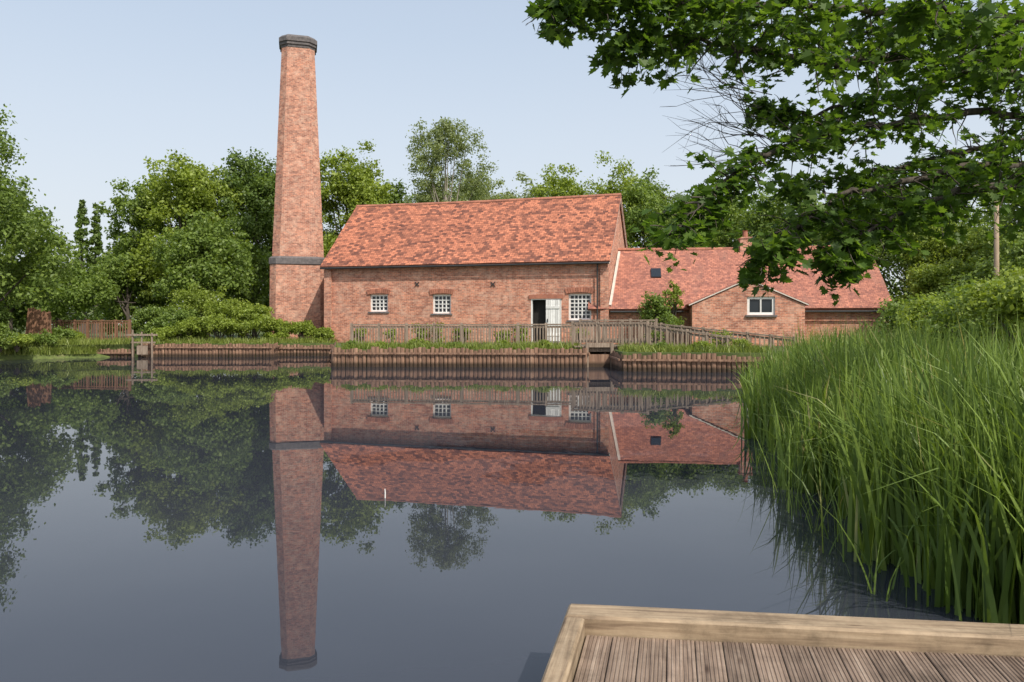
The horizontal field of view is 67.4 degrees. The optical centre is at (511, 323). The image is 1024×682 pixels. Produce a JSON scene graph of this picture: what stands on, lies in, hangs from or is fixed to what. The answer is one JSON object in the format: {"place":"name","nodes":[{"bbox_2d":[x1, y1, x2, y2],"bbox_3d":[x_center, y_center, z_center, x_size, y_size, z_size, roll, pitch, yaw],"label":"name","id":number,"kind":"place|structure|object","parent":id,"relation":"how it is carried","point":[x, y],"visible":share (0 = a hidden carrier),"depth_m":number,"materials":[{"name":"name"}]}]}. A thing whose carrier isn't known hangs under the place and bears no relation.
{"place":"outdoors","nodes":[
{"label":"outdoors","id":0,"kind":"place"},
{"bbox_2d":[29,336,775,352],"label":"grass","id":1,"kind":"structure","parent":0,"point":[624,347],"depth_m":30.94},
{"bbox_2d":[0,325,896,371],"bbox_3d":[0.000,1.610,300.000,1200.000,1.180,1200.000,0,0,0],"label":"ground","id":2,"kind":"structure","parent":0,"point":[12,356],"depth_m":37.33,"materials":[{"name":"green plant"}]},
{"bbox_2d":[0,304,15,325],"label":"shrub","id":3,"kind":"object","parent":2,"relation":"on","point":[5,316],"visible":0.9,"depth_m":37.77,"materials":[{"name":"green plant"}]},
{"bbox_2d":[0,321,18,351],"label":"shrub","id":4,"kind":"object","parent":2,"relation":"on","point":[5,332],"visible":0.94,"depth_m":35.77,"materials":[{"name":"green plant"}]},
{"bbox_2d":[3,332,37,351],"bbox_3d":[-23.390,0.858,36.184,1.914,0.949,1.653,0,0,40],"label":"shrub","id":5,"kind":"object","parent":2,"relation":"on","point":[25,340],"visible":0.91,"depth_m":35.90,"materials":[{"name":"green plant"}]},
{"bbox_2d":[0,176,67,335],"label":"broadleaf tree","id":6,"kind":"object","parent":2,"relation":"on","point":[19,322],"visible":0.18,"depth_m":46.31,"materials":[{"name":"green plant"}]},
{"bbox_2d":[25,307,51,333],"bbox_3d":[-24.079,0.085,39.060,1.339,1.859,0.160,0,0,0],"label":"panel fence","id":7,"kind":"object","parent":2,"relation":"on","point":[37,321],"visible":0.63,"depth_m":38.98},
{"bbox_2d":[28,331,58,345],"bbox_3d":[-23.367,0.844,37.738,2.217,0.981,1.672,0,0,0],"label":"shrub","id":8,"kind":"object","parent":2,"relation":"on","point":[49,338],"visible":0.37,"depth_m":37.59,"materials":[{"name":"green plant"}]},
{"bbox_2d":[0,103,87,309],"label":"broadleaf tree","id":9,"kind":"object","parent":2,"relation":"on","point":[14,232],"visible":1,"depth_m":38.34,"materials":[{"name":"green plant"}]},
{"bbox_2d":[0,344,102,355],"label":"bank grass","id":10,"kind":"structure","parent":2,"relation":"on","point":[55,350],"depth_m":37.63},
{"bbox_2d":[39,325,77,339],"bbox_3d":[-23.532,0.683,39.493,1.730,1.301,1.999,0,0,40],"label":"shrub","id":11,"kind":"object","parent":2,"relation":"on","point":[60,332],"visible":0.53,"depth_m":39.37,"materials":[{"name":"green plant"}]},
{"bbox_2d":[16,258,109,329],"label":"broadleaf tree","id":12,"kind":"object","parent":2,"relation":"on","point":[76,297],"visible":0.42,"depth_m":58.36,"materials":[{"name":"green plant"}]},
{"bbox_2d":[65,328,85,339],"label":"shrub","id":13,"kind":"object","parent":2,"relation":"on","point":[79,335],"visible":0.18,"depth_m":41.09,"materials":[{"name":"green plant"}]},
{"bbox_2d":[73,199,93,333],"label":"poplar tree","id":14,"kind":"object","parent":2,"relation":"on","point":[81,233],"visible":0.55,"depth_m":79.75,"materials":[{"name":"green plant"}]},
{"bbox_2d":[51,320,130,340],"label":"picket fence","id":15,"kind":"object","parent":2,"relation":"on","point":[88,322],"visible":0.51,"depth_m":42.31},
{"bbox_2d":[87,203,103,333],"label":"poplar tree","id":16,"kind":"object","parent":2,"relation":"on","point":[97,242],"visible":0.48,"depth_m":80.70,"materials":[{"name":"green plant"}]},
{"bbox_2d":[96,348,131,356],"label":"timber retaining wall","id":17,"kind":"structure","parent":2,"relation":"on","point":[114,353],"depth_m":39.12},
{"bbox_2d":[81,252,170,337],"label":"broadleaf tree","id":18,"kind":"object","parent":2,"relation":"on","point":[110,277],"visible":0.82,"depth_m":49.69,"materials":[{"name":"green plant"}]},
{"bbox_2d":[92,173,182,337],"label":"broadleaf tree","id":19,"kind":"object","parent":2,"relation":"on","point":[126,241],"visible":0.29,"depth_m":52.80,"materials":[{"name":"green plant"}]},
{"bbox_2d":[123,304,172,338],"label":"shrub","id":20,"kind":"object","parent":2,"relation":"on","point":[140,318],"visible":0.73,"depth_m":42.68,"materials":[{"name":"green plant"}]},
{"bbox_2d":[150,326,180,340],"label":"shrub","id":21,"kind":"object","parent":2,"relation":"on","point":[163,333],"visible":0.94,"depth_m":40.20,"materials":[{"name":"green plant"}]},
{"bbox_2d":[154,305,200,339],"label":"shrub","id":22,"kind":"object","parent":2,"relation":"on","point":[168,318],"visible":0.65,"depth_m":41.50,"materials":[{"name":"green plant"}]},
{"bbox_2d":[114,147,246,309],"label":"broadleaf tree","id":23,"kind":"object","parent":2,"relation":"on","point":[193,186],"visible":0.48,"depth_m":50.45,"materials":[{"name":"green plant"}]},
{"bbox_2d":[174,316,208,339],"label":"shrub","id":24,"kind":"object","parent":2,"relation":"on","point":[191,327],"visible":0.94,"depth_m":40.72,"materials":[{"name":"green plant"}]},
{"bbox_2d":[163,283,226,339],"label":"shrub","id":25,"kind":"object","parent":2,"relation":"on","point":[188,300],"visible":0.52,"depth_m":42.52,"materials":[{"name":"green plant"}]},
{"bbox_2d":[148,205,262,339],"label":"broadleaf tree","id":26,"kind":"object","parent":2,"relation":"on","point":[203,254],"visible":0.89,"depth_m":46.39,"materials":[{"name":"green plant"}]},
{"bbox_2d":[138,342,279,356],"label":"timber retaining wall","id":27,"kind":"structure","parent":2,"relation":"on","point":[271,350],"depth_m":39.38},
{"bbox_2d":[197,312,245,338],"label":"shrub","id":28,"kind":"object","parent":2,"relation":"on","point":[219,322],"visible":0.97,"depth_m":40.88,"materials":[{"name":"green plant"}]},
{"bbox_2d":[201,295,252,339],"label":"shrub","id":29,"kind":"object","parent":2,"relation":"on","point":[232,308],"visible":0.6,"depth_m":41.83,"materials":[{"name":"green plant"}]},
{"bbox_2d":[200,147,275,337],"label":"broadleaf tree","id":30,"kind":"object","parent":2,"relation":"on","point":[260,185],"visible":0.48,"depth_m":54.45,"materials":[{"name":"green plant"}]},
{"bbox_2d":[224,248,271,339],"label":"broadleaf tree","id":31,"kind":"object","parent":2,"relation":"on","point":[261,295],"visible":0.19,"depth_m":49.60,"materials":[{"name":"green plant"}]},
{"bbox_2d":[234,303,275,340],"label":"shrub","id":32,"kind":"object","parent":2,"relation":"on","point":[259,315],"visible":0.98,"depth_m":41.69,"materials":[{"name":"green plant"}]},
{"bbox_2d":[259,317,291,339],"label":"shrub","id":33,"kind":"object","parent":2,"relation":"on","point":[280,328],"visible":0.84,"depth_m":42.12,"materials":[{"name":"green plant"}]},
{"bbox_2d":[235,156,327,280],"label":"broadleaf tree","id":34,"kind":"object","parent":2,"relation":"on","point":[270,250],"visible":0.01,"depth_m":58.64,"materials":[{"name":"green plant"}]},
{"bbox_2d":[269,34,324,339],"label":"brick chimney","id":35,"kind":"object","parent":2,"relation":"on","point":[296,258],"visible":0.9,"depth_m":44.97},
{"bbox_2d":[288,320,315,338],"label":"shrub","id":36,"kind":"object","parent":2,"relation":"on","point":[306,328],"visible":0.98,"depth_m":42.29,"materials":[{"name":"green plant"}]},
{"bbox_2d":[278,344,332,355],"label":"timber retaining wall","id":37,"kind":"structure","parent":2,"relation":"on","point":[301,349],"depth_m":40.88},
{"bbox_2d":[313,326,334,342],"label":"shrub","id":38,"kind":"object","parent":2,"relation":"on","point":[322,332],"visible":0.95,"depth_m":41.50,"materials":[{"name":"green plant"}]},
{"bbox_2d":[319,139,396,257],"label":"broadleaf tree","id":39,"kind":"object","parent":2,"relation":"on","point":[358,185],"visible":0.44,"depth_m":56.92,"materials":[{"name":"green plant"}]},
{"bbox_2d":[354,328,366,342],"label":"shrub","id":40,"kind":"object","parent":2,"relation":"on","point":[360,334],"visible":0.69,"depth_m":41.11,"materials":[{"name":"green plant"}]},
{"bbox_2d":[370,341,386,346],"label":"weed clump","id":41,"kind":"object","parent":2,"relation":"on","point":[380,343],"visible":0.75,"depth_m":31.18,"materials":[{"name":"green plant"}]},
{"bbox_2d":[342,178,417,216],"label":"broadleaf tree","id":42,"kind":"object","parent":2,"relation":"on","point":[400,194],"visible":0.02,"depth_m":61.30,"materials":[{"name":"green plant"}]},
{"bbox_2d":[383,328,394,341],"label":"shrub","id":43,"kind":"object","parent":2,"relation":"on","point":[389,334],"visible":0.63,"depth_m":40.12,"materials":[{"name":"green plant"}]},
{"bbox_2d":[408,336,428,345],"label":"weed clump","id":44,"kind":"object","parent":2,"relation":"on","point":[413,341],"visible":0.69,"depth_m":31.54,"materials":[{"name":"green plant"}]},
{"bbox_2d":[411,323,429,339],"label":"shrub","id":45,"kind":"object","parent":2,"relation":"on","point":[420,332],"visible":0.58,"depth_m":39.63,"materials":[{"name":"green plant"}]},
{"bbox_2d":[426,321,446,342],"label":"shrub","id":46,"kind":"object","parent":2,"relation":"on","point":[437,332],"visible":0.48,"depth_m":39.47,"materials":[{"name":"green plant"}]},
{"bbox_2d":[425,173,466,200],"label":"broadleaf tree","id":47,"kind":"object","parent":2,"relation":"on","point":[453,190],"visible":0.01,"depth_m":76.29,"materials":[{"name":"green plant"}]},
{"bbox_2d":[404,116,498,202],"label":"birch tree","id":48,"kind":"object","parent":2,"relation":"on","point":[439,146],"visible":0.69,"depth_m":65.57,"materials":[{"name":"green plant"}]},
{"bbox_2d":[447,342,462,347],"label":"weed clump","id":49,"kind":"object","parent":2,"relation":"on","point":[453,343],"visible":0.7,"depth_m":31.06,"materials":[{"name":"green plant"}]},
{"bbox_2d":[329,341,589,367],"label":"timber retaining wall","id":50,"kind":"structure","parent":2,"relation":"on","point":[404,357],"depth_m":30.17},
{"bbox_2d":[452,325,470,341],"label":"shrub","id":51,"kind":"object","parent":2,"relation":"on","point":[459,333],"visible":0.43,"depth_m":39.51,"materials":[{"name":"green plant"}]},
{"bbox_2d":[14,251,910,331],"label":"woodland","id":52,"kind":"object","parent":2,"relation":"on","point":[89,313],"depth_m":94.91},
{"bbox_2d":[350,323,575,346],"bbox_3d":[-2.131,0.600,32.600,9.661,1.300,0.130,0,0,5],"label":"wooden railing","id":53,"kind":"object","parent":2,"relation":"on","point":[379,326],"visible":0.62,"depth_m":32.55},
{"bbox_2d":[320,193,627,343],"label":"brick mill","id":54,"kind":"object","parent":2,"relation":"on","point":[544,260],"visible":0.94,"depth_m":40.72,"materials":[{"name":"brick"}]},
{"bbox_2d":[366,289,389,312],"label":"window","id":55,"kind":"structure","parent":54,"relation":"in","point":[379,303],"depth_m":41.41,"materials":[{"name":"white paint"}]},
{"bbox_2d":[429,289,452,314],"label":"window","id":56,"kind":"structure","parent":54,"relation":"in","point":[441,303],"depth_m":40.46,"materials":[{"name":"white paint"}]},
{"bbox_2d":[546,300,559,340],"bbox_3d":[2.055,-0.172,38.701,0.712,2.084,0.130,0,0,15],"label":"door","id":57,"kind":"structure","parent":54,"relation":"in","point":[552,306],"depth_m":38.69,"materials":[{"name":"white paint"}]},
{"bbox_2d":[565,287,593,321],"bbox_3d":[3.397,-0.964,38.448,1.495,1.728,0.260,0,0,16],"label":"window","id":58,"kind":"structure","parent":54,"relation":"in","point":[578,303],"depth_m":38.52,"materials":[{"name":"white paint"}]},
{"bbox_2d":[451,172,517,201],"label":"broadleaf tree","id":59,"kind":"object","parent":2,"relation":"on","point":[491,192],"visible":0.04,"depth_m":74.49,"materials":[{"name":"green plant"}]},
{"bbox_2d":[493,329,511,340],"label":"shrub","id":60,"kind":"object","parent":2,"relation":"on","point":[503,335],"visible":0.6,"depth_m":38.64,"materials":[{"name":"green plant"}]},
{"bbox_2d":[495,339,509,346],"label":"weed clump","id":61,"kind":"object","parent":2,"relation":"on","point":[502,341],"visible":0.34,"depth_m":31.26,"materials":[{"name":"green plant"}]},
{"bbox_2d":[511,325,530,341],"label":"shrub","id":62,"kind":"object","parent":2,"relation":"on","point":[521,333],"visible":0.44,"depth_m":38.40,"materials":[{"name":"green plant"}]},
{"bbox_2d":[491,171,557,199],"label":"broadleaf tree","id":63,"kind":"object","parent":2,"relation":"on","point":[525,195],"visible":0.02,"depth_m":72.77,"materials":[{"name":"green plant"}]},
{"bbox_2d":[539,339,551,346],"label":"weed clump","id":64,"kind":"object","parent":2,"relation":"on","point":[548,343],"visible":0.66,"depth_m":30.88,"materials":[{"name":"green plant"}]},
{"bbox_2d":[527,163,589,197],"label":"broadleaf tree","id":65,"kind":"object","parent":2,"relation":"on","point":[564,184],"visible":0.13,"depth_m":69.75,"materials":[{"name":"green plant"}]},
{"bbox_2d":[576,328,585,344],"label":"shrub","id":66,"kind":"object","parent":2,"relation":"on","point":[578,334],"visible":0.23,"depth_m":37.57,"materials":[{"name":"green plant"}]},
{"bbox_2d":[585,343,613,366],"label":"sluice gate","id":67,"kind":"structure","parent":2,"relation":"on","point":[598,360],"depth_m":30.30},
{"bbox_2d":[573,150,657,247],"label":"broadleaf tree","id":68,"kind":"object","parent":2,"relation":"on","point":[626,182],"visible":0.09,"depth_m":68.91,"materials":[{"name":"green leaf"},{"name":"bark"}]},
{"bbox_2d":[644,330,664,342],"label":"weed clump","id":69,"kind":"object","parent":2,"relation":"on","point":[657,336],"visible":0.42,"depth_m":30.47,"materials":[{"name":"green plant"}]},
{"bbox_2d":[614,165,706,247],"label":"broadleaf tree","id":70,"kind":"object","parent":2,"relation":"on","point":[658,202],"visible":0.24,"depth_m":66.37,"materials":[{"name":"green plant"}]},
{"bbox_2d":[636,291,686,341],"bbox_3d":[7.112,-0.230,36.471,2.410,2.742,2.902,0,0,0],"label":"bush","id":71,"kind":"object","parent":2,"relation":"on","point":[657,307],"visible":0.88,"depth_m":36.37,"materials":[{"name":"green plant"}]},
{"bbox_2d":[656,341,669,347],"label":"weed clump","id":72,"kind":"object","parent":2,"relation":"on","point":[665,343],"visible":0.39,"depth_m":28.48,"materials":[{"name":"green plant"}]},
{"bbox_2d":[662,280,684,342],"bbox_3d":[7.742,-0.513,36.827,1.147,3.279,1.221,0,0,0],"label":"wall shrub","id":73,"kind":"object","parent":2,"relation":"on","point":[675,292],"visible":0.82,"depth_m":36.71,"materials":[{"name":"green plant"}]},
{"bbox_2d":[599,351,771,372],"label":"timber retaining wall","id":74,"kind":"structure","parent":2,"relation":"on","point":[707,362],"depth_m":27.14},
{"bbox_2d":[572,345,644,351],"bbox_3d":[4.050,0.985,31.200,3.300,0.230,1.800,0,0,0],"label":"sluice footbridge","id":75,"kind":"object","parent":74,"relation":"on","point":[600,349],"visible":0.32,"depth_m":30.40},
{"bbox_2d":[571,321,648,345],"bbox_3d":[3.851,0.490,30.350,3.169,1.200,0.142,0,0,21],"label":"footbridge railing","id":76,"kind":"object","parent":75,"relation":"on","point":[620,325],"visible":0.87,"depth_m":30.33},
{"bbox_2d":[579,319,657,344],"bbox_3d":[4.396,0.415,31.900,3.255,1.270,0.130,0,0,11],"label":"footbridge railing","id":77,"kind":"object","parent":75,"relation":"on","point":[655,323],"visible":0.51,"depth_m":31.91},
{"bbox_2d":[634,190,737,247],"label":"broadleaf tree","id":78,"kind":"object","parent":2,"relation":"on","point":[721,241],"visible":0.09,"depth_m":68.50,"materials":[{"name":"green plant"}]},
{"bbox_2d":[646,323,750,347],"bbox_3d":[6.978,0.840,28.975,3.929,1.720,0.145,0,0,24],"label":"ramp railing","id":79,"kind":"object","parent":2,"relation":"on","point":[706,336],"visible":0.47,"depth_m":29.14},
{"bbox_2d":[690,339,711,351],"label":"weed clump","id":80,"kind":"object","parent":2,"relation":"on","point":[703,343],"visible":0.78,"depth_m":28.19,"materials":[{"name":"green plant"}]},
{"bbox_2d":[639,321,794,349],"bbox_3d":[8.155,0.805,31.000,6.324,1.890,0.150,0,0,29],"label":"ramp railing","id":81,"kind":"object","parent":2,"relation":"on","point":[770,338],"visible":0.32,"depth_m":30.62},
{"bbox_2d":[709,328,732,346],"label":"weed clump","id":82,"kind":"object","parent":2,"relation":"on","point":[717,333],"visible":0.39,"depth_m":29.94,"materials":[{"name":"green plant"}]},
{"bbox_2d":[588,230,891,345],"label":"brick outbuilding","id":83,"kind":"structure","parent":2,"relation":"on","point":[714,296],"depth_m":37.52,"materials":[{"name":"ceramic"}]},
{"bbox_2d":[745,296,776,316],"bbox_3d":[11.576,-0.803,35.712,1.415,0.949,0.260,0,0,8],"label":"window","id":84,"kind":"structure","parent":83,"relation":"in","point":[756,306],"depth_m":35.80,"materials":[{"name":"white paint"}]},
{"bbox_2d":[729,337,752,349],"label":"weed clump","id":85,"kind":"object","parent":2,"relation":"on","point":[742,341],"visible":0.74,"depth_m":27.82,"materials":[{"name":"green plant"}]},
{"bbox_2d":[714,188,776,246],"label":"broadleaf tree","id":86,"kind":"object","parent":2,"relation":"on","point":[738,215],"visible":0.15,"depth_m":69.54,"materials":[{"name":"green plant"}]},
{"bbox_2d":[523,0,1023,306],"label":"sycamore tree","id":87,"kind":"object","parent":2,"relation":"on","point":[956,183],"visible":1,"depth_m":7.13,"materials":[{"name":"green plant"}]},
{"bbox_2d":[728,189,825,246],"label":"broadleaf tree","id":88,"kind":"object","parent":2,"relation":"on","point":[757,224],"visible":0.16,"depth_m":65.01,"materials":[{"name":"green plant"}]},
{"bbox_2d":[803,202,923,302],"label":"broadleaf tree","id":89,"kind":"object","parent":2,"relation":"on","point":[886,277],"visible":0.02,"depth_m":48.25,"materials":[{"name":"green plant"}]},
{"bbox_2d":[861,292,951,344],"bbox_3d":[12.032,0.092,23.083,2.707,2.118,3.083,0,0,-39],"label":"shrub","id":90,"kind":"object","parent":2,"relation":"on","point":[889,314],"visible":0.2,"depth_m":23.10,"materials":[{"name":"green plant"}]},
{"bbox_2d":[874,205,980,326],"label":"broadleaf tree","id":91,"kind":"object","parent":2,"relation":"on","point":[894,259],"visible":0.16,"depth_m":45.50,"materials":[{"name":"green plant"}]},
{"bbox_2d":[892,292,982,346],"bbox_3d":[11.416,0.142,19.963,2.616,2.019,3.209,0,0,-29],"label":"shrub","id":92,"kind":"object","parent":2,"relation":"on","point":[914,310],"visible":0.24,"depth_m":20.22,"materials":[{"name":"green leaf"},{"name":"bark"}]},
{"bbox_2d":[902,254,985,331],"bbox_3d":[19.851,-0.963,34.013,4.785,4.181,4.140,0,0,24],"label":"broadleaf tree","id":93,"kind":"object","parent":2,"relation":"on","point":[928,279],"visible":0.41,"depth_m":33.70,"materials":[{"name":"green leaf"},{"name":"bark"}]},
{"bbox_2d":[890,220,1009,303],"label":"broadleaf tree","id":94,"kind":"object","parent":2,"relation":"on","point":[957,249],"visible":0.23,"depth_m":43.62,"materials":[{"name":"green plant"}]},
{"bbox_2d":[934,281,971,303],"bbox_3d":[15.573,-0.174,25.775,3.605,2.638,2.606,0,0,0],"label":"shrub","id":95,"kind":"object","parent":2,"relation":"on","point":[947,290],"visible":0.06,"depth_m":26.20,"materials":[{"name":"green plant"}]},
{"bbox_2d":[904,271,1023,363],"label":"shrub","id":96,"kind":"object","parent":2,"relation":"on","point":[939,323],"visible":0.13,"depth_m":16.80,"materials":[{"name":"green plant"}]},
{"bbox_2d":[940,160,1023,274],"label":"broadleaf tree","id":97,"kind":"object","parent":2,"relation":"on","point":[981,231],"visible":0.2,"depth_m":38.12,"materials":[{"name":"green plant"}]},
{"bbox_2d":[942,261,1022,302],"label":"shrub","id":98,"kind":"object","parent":2,"relation":"on","point":[1004,273],"visible":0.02,"depth_m":22.13,"materials":[{"name":"green plant"}]},
{"bbox_2d":[942,262,1023,359],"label":"shrub","id":99,"kind":"object","parent":2,"relation":"on","point":[1006,297],"visible":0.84,"depth_m":14.17,"materials":[{"name":"green leaf"},{"name":"bark"}]},
{"bbox_2d":[951,223,1023,290],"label":"broadleaf tree","id":100,"kind":"object","parent":2,"relation":"on","point":[1016,254],"visible":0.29,"depth_m":27.73,"materials":[{"name":"green plant"}]},
{"bbox_2d":[994,201,998,278],"bbox_3d":[16.402,-1.440,26.000,0.184,5.412,0.192,0,0,0],"label":"telegraph pole","id":101,"kind":"object","parent":2,"relation":"on","point":[996,250],"visible":0.25,"depth_m":25.93,"materials":[{"name":"brown wood"}]},
{"bbox_2d":[984,176,1023,260],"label":"broadleaf tree","id":102,"kind":"object","parent":2,"relation":"on","point":[1005,219],"visible":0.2,"depth_m":30.41,"materials":[{"name":"green plant"}]},
{"bbox_2d":[0,356,1018,681],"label":"water","id":103,"kind":"structure","parent":0,"point":[298,518],"depth_m":6.64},
{"bbox_2d":[126,330,157,356],"bbox_3d":[-18.780,1.150,39.000,1.600,1.700,0.170,0,0,0],"label":"paddle gear","id":104,"kind":"object","parent":103,"relation":"in","point":[142,350],"visible":0.88,"depth_m":38.95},
{"bbox_2d":[541,604,1023,681],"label":"viewing deck","id":105,"kind":"structure","parent":103,"relation":"in","point":[601,643],"depth_m":3.35,"materials":[{"name":"brown wood"}]},
{"bbox_2d":[703,398,988,607],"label":"reed stalks","id":106,"kind":"object","parent":103,"relation":"in","point":[815,479],"visible":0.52,"depth_m":6.68,"materials":[{"name":"green plant"}]},
{"bbox_2d":[728,301,1023,624],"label":"reeds","id":107,"kind":"object","parent":103,"relation":"on","point":[979,569],"visible":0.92,"depth_m":5.42,"materials":[{"name":"green plant"}]},
{"bbox_2d":[747,356,1023,589],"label":"sedge","id":108,"kind":"object","parent":103,"relation":"on","point":[933,447],"visible":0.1,"depth_m":5.62,"materials":[{"name":"green plant"}]},
{"bbox_2d":[0,0,1023,324],"label":"sky","id":109,"kind":"structure","parent":0,"point":[94,89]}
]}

